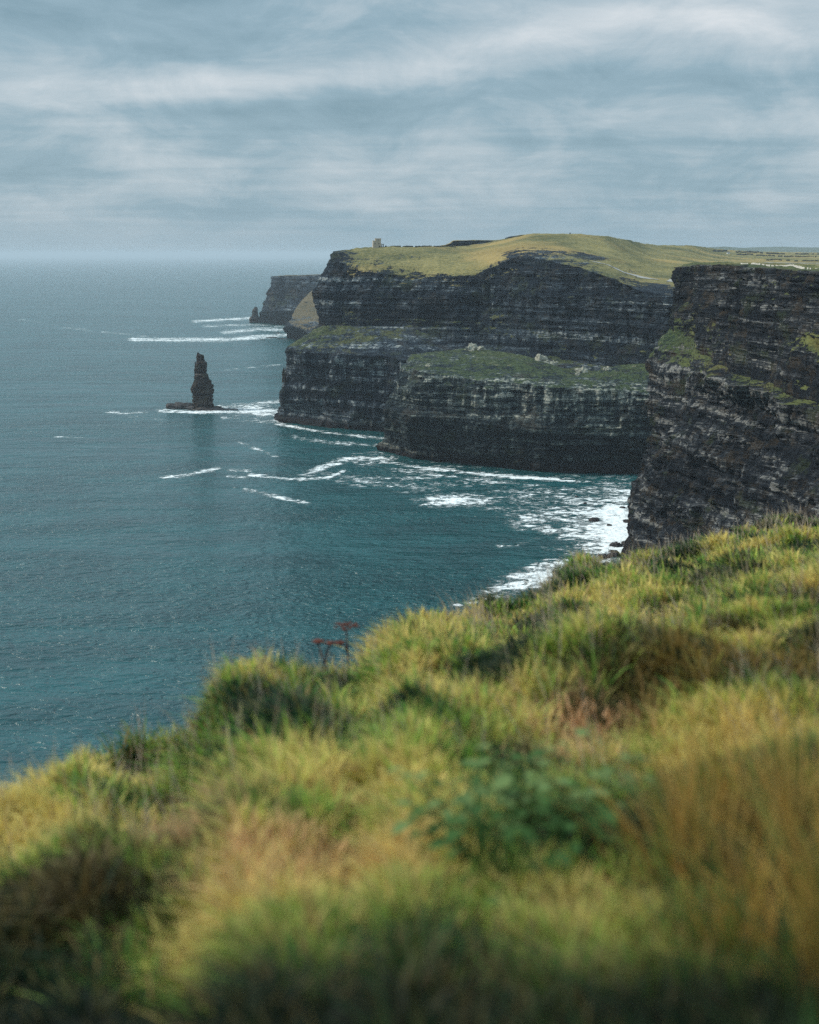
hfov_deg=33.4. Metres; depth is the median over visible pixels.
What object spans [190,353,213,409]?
sea stack
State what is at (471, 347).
rock outcrop
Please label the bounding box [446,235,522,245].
crag
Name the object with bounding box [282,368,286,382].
rock pinnacle
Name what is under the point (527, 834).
leafy plant
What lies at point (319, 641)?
umbel plant
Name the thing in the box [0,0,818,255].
sky
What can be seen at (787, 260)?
field wall
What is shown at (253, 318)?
sea stack
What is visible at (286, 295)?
cliff
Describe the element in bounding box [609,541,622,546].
shore rock
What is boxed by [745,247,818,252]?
hills
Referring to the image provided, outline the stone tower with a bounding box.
[372,238,380,247]
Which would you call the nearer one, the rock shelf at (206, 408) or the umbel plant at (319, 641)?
the umbel plant at (319, 641)
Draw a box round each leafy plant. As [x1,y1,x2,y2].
[382,757,533,836]
[404,777,562,882]
[428,798,585,909]
[431,749,547,804]
[447,743,611,842]
[506,757,642,873]
[522,728,654,810]
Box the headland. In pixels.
[274,233,818,431]
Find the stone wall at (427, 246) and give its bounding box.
[385,245,455,247]
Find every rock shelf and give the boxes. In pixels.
[165,402,192,408]
[184,406,224,410]
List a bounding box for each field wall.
[749,251,784,253]
[766,259,817,260]
[778,255,816,256]
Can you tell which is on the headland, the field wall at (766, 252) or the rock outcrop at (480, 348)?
the field wall at (766, 252)
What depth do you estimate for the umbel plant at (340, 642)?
9.53 m
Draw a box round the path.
[593,261,659,279]
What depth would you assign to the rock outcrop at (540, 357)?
1265.47 m
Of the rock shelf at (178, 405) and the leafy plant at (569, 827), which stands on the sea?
the rock shelf at (178, 405)
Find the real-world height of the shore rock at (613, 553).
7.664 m
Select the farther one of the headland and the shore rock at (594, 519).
the headland
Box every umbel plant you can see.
[312,639,334,673]
[334,621,359,671]
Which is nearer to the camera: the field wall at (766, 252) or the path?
the path
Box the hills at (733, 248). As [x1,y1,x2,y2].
[707,247,764,251]
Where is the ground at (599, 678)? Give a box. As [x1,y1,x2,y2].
[3,530,812,1013]
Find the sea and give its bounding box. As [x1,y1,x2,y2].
[0,256,637,790]
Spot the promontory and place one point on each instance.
(497, 409)
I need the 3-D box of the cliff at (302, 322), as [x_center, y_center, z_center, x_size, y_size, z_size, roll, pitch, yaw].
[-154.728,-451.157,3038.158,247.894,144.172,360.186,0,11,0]
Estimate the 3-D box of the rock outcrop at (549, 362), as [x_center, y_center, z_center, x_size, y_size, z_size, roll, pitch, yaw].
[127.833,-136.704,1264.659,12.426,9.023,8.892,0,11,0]
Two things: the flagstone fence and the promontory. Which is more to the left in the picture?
the promontory
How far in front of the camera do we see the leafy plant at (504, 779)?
3.67 m
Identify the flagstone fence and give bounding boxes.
[741,263,816,268]
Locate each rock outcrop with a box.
[464,343,477,350]
[477,346,485,350]
[535,354,547,361]
[545,360,553,364]
[574,367,587,372]
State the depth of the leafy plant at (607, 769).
3.91 m
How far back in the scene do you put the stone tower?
1615.13 m
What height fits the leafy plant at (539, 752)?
0.260 m
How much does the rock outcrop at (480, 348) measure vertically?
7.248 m
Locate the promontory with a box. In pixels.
[376,348,652,473]
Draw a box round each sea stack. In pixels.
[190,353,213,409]
[249,306,260,322]
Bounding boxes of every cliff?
[257,274,320,321]
[283,290,318,338]
[620,262,818,559]
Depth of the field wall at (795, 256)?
3064.86 m
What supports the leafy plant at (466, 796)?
on the ground at (599, 678)
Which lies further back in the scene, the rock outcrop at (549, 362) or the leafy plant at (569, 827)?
the rock outcrop at (549, 362)
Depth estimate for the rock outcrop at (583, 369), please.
1228.04 m
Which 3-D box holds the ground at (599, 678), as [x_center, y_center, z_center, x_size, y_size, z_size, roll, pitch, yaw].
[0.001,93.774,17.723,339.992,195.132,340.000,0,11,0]
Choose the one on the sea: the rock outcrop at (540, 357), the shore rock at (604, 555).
the shore rock at (604, 555)
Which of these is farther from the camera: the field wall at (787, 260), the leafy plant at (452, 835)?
the field wall at (787, 260)
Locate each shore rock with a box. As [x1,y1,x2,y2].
[588,517,598,521]
[597,554,609,558]
[607,550,619,556]
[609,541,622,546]
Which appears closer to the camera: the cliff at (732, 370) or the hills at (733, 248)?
the cliff at (732, 370)
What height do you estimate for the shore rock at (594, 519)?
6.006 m

